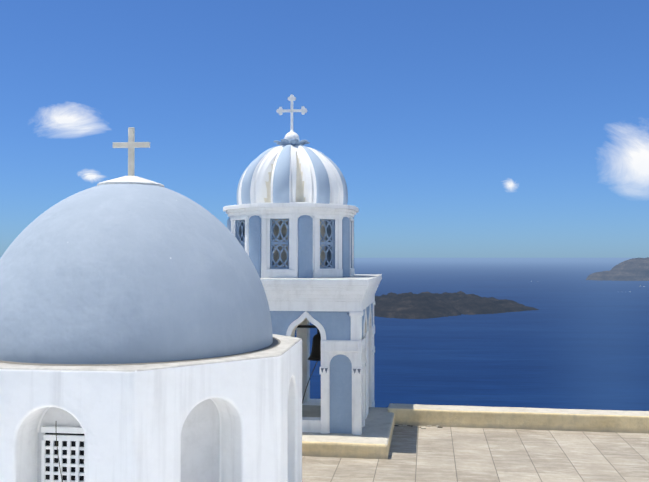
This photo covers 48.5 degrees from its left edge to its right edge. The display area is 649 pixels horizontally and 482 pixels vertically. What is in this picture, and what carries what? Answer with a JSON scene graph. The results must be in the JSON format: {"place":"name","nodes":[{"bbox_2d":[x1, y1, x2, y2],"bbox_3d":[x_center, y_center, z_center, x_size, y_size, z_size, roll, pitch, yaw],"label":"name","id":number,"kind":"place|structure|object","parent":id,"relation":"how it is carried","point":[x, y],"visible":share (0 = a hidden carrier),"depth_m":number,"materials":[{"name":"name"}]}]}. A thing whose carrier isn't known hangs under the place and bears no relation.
{"place":"outdoors","nodes":[
{"label":"outdoors","id":0,"kind":"place"},
{"bbox_2d":[46,106,98,133],"bbox_3d":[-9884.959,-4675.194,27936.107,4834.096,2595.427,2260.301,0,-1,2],"label":"cloud","id":1,"kind":"structure","parent":0,"point":[74,122],"depth_m":27956.56,"materials":[{"name":"white"}]},
{"bbox_2d":[84,173,101,180],"bbox_3d":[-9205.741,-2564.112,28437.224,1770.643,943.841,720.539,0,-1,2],"label":"cloud","id":2,"kind":"structure","parent":0,"point":[91,176],"depth_m":28445.84,"materials":[{"name":"white"}]},
{"bbox_2d":[0,334,301,481],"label":"church wall","id":3,"kind":"structure","parent":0,"point":[234,419],"depth_m":7.12,"materials":[{"name":"white paint"}]},
{"bbox_2d":[0,184,272,363],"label":"church dome","id":4,"kind":"structure","parent":3,"relation":"on","point":[119,273],"depth_m":7.59,"materials":[{"name":"paint"}]},
{"bbox_2d":[270,303,372,433],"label":"wall panels","id":5,"kind":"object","parent":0,"point":[336,325],"depth_m":12.83,"materials":[{"name":"paint"}]},
{"bbox_2d":[297,325,320,360],"bbox_3d":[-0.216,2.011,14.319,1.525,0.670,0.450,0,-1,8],"label":"bell","id":6,"kind":"object","parent":5,"relation":"hanging from","point":[315,354],"visible":0.65,"depth_m":14.19,"materials":[{"name":"black metal"}]},
{"bbox_2d":[302,361,317,403],"bbox_3d":[-0.306,2.752,13.701,0.067,0.880,1.253,0,-1,16],"label":"bell rope","id":7,"kind":"object","parent":6,"relation":"hanging from","point":[308,382],"visible":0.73,"depth_m":13.74,"materials":[{"name":"fabric"}]},
{"bbox_2d":[260,274,381,434],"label":"bell tower","id":8,"kind":"structure","parent":5,"relation":"attached to","point":[354,296],"depth_m":12.83,"materials":[{"name":"white paint"}]},
{"bbox_2d":[223,203,358,277],"bbox_3d":[-0.660,0.020,14.529,2.640,1.380,2.640,0,-1,8],"label":"cupola drum","id":9,"kind":"object","parent":8,"relation":"on","point":[305,238],"visible":0.71,"depth_m":13.40,"materials":[{"name":"white paint"}]},
{"bbox_2d":[237,218,333,268],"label":"window grilles","id":10,"kind":"object","parent":9,"relation":"in","point":[286,243],"visible":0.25,"depth_m":13.53,"materials":[{"name":"blue metal"}]},
{"bbox_2d":[237,145,347,204],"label":"ribbed dome","id":11,"kind":"structure","parent":9,"relation":"on","point":[290,174],"depth_m":13.84,"materials":[{"name":"white paint"}]},
{"bbox_2d":[274,132,309,145],"bbox_3d":[-0.660,-1.997,14.573,0.687,0.415,0.687,0,-1,8],"label":"finial base","id":12,"kind":"object","parent":11,"relation":"on","point":[291,138],"visible":0.69,"depth_m":14.42,"materials":[{"name":"white paint"}]},
{"bbox_2d":[276,94,306,131],"bbox_3d":[-0.660,-2.567,14.585,0.630,0.795,0.120,0,-1,5],"label":"cross","id":13,"kind":"object","parent":12,"relation":"on","point":[291,110],"visible":0.98,"depth_m":14.57,"materials":[{"name":"white metal"}]},
{"bbox_2d":[0,0,648,257],"label":"sky","id":14,"kind":"structure","parent":0,"point":[426,111],"materials":[{"name":"blue"}]},
{"bbox_2d":[295,258,648,410],"bbox_3d":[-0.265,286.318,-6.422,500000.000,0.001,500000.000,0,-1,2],"label":"sea","id":15,"kind":"structure","parent":0,"point":[577,340],"depth_m":2469.77,"materials":[{"name":"liquid"}]},
{"bbox_2d":[374,291,538,318],"bbox_3d":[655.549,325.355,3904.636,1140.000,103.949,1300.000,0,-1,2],"label":"island","id":16,"kind":"structure","parent":15,"relation":"on","point":[421,305],"depth_m":3631.60,"materials":[{"name":"grey stone"}]},
{"bbox_2d":[302,426,648,481],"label":"terrace floor","id":17,"kind":"structure","parent":0,"point":[443,454],"depth_m":12.07,"materials":[{"name":"tile"}]},
{"bbox_2d":[302,399,374,406],"bbox_3d":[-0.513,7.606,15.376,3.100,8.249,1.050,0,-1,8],"label":"parapet","id":18,"kind":"structure","parent":17,"relation":"on","point":[317,402],"depth_m":15.56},
{"bbox_2d":[302,405,394,458],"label":"tower plinth","id":19,"kind":"structure","parent":17,"relation":"on","point":[373,440],"depth_m":12.38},
{"bbox_2d":[394,424,442,428],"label":"debris stones","id":20,"kind":"object","parent":17,"relation":"on","point":[422,427],"visible":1,"depth_m":14.39,"materials":[{"name":"brown"}]},
{"bbox_2d":[388,403,648,433],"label":"parapet wall","id":21,"kind":"structure","parent":17,"relation":"on","point":[614,421],"depth_m":14.23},
{"bbox_2d":[506,181,514,189],"bbox_3d":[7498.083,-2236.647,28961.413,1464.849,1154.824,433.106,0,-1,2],"label":"cloud","id":22,"kind":"structure","parent":0,"point":[510,185],"depth_m":28971.09,"materials":[{"name":"white"}]},
{"bbox_2d":[586,257,648,280],"bbox_3d":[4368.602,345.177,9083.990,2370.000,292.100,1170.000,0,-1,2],"label":"island","id":23,"kind":"structure","parent":0,"point":[634,269],"depth_m":8753.44,"materials":[{"name":"grey stone"}]},
{"bbox_2d":[616,137,648,191],"bbox_3d":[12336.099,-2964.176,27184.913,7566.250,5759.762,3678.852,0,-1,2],"label":"cloud","id":24,"kind":"structure","parent":0,"point":[632,163],"depth_m":27415.93,"materials":[{"name":"white"}]},
{"bbox_3d":[-3.666,3.455,2.911,25.000,0.600,18.000,0,-1,2],"label":"church","id":25,"kind":"object","parent":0,"visible":0},
{"bbox_2d":[56,434,62,481],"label":"cable","id":26,"kind":"object","parent":25,"relation":"on","point":[58,456],"visible":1,"depth_m":7.00,"materials":[{"name":"brown"}]},
{"bbox_2d":[41,426,85,481],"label":"window lattice","id":27,"kind":"object","parent":25,"relation":"attached to","point":[71,445],"visible":0.71,"depth_m":7.29,"materials":[{"name":"white"}]},
{"bbox_2d":[97,176,163,186],"bbox_3d":[-2.405,-0.700,8.966,0.810,0.215,0.810,0,-1,2],"label":"dome cap","id":28,"kind":"object","parent":25,"relation":"on","point":[130,180],"visible":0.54,"depth_m":8.67,"materials":[{"name":"white paint"}]},
{"bbox_2d":[113,127,149,175],"bbox_3d":[-2.405,-1.103,8.975,0.470,0.620,0.042,0,-1,6],"label":"cross","id":29,"kind":"object","parent":28,"relation":"on","point":[131,144],"visible":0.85,"depth_m":8.96,"materials":[{"name":"white paint"}]},
{"bbox_2d":[0,337,280,365],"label":"dome foot stain","id":30,"kind":"object","parent":25,"relation":"on","point":[276,342],"visible":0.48,"depth_m":7.29,"materials":[{"name":"grey"}]}
]}

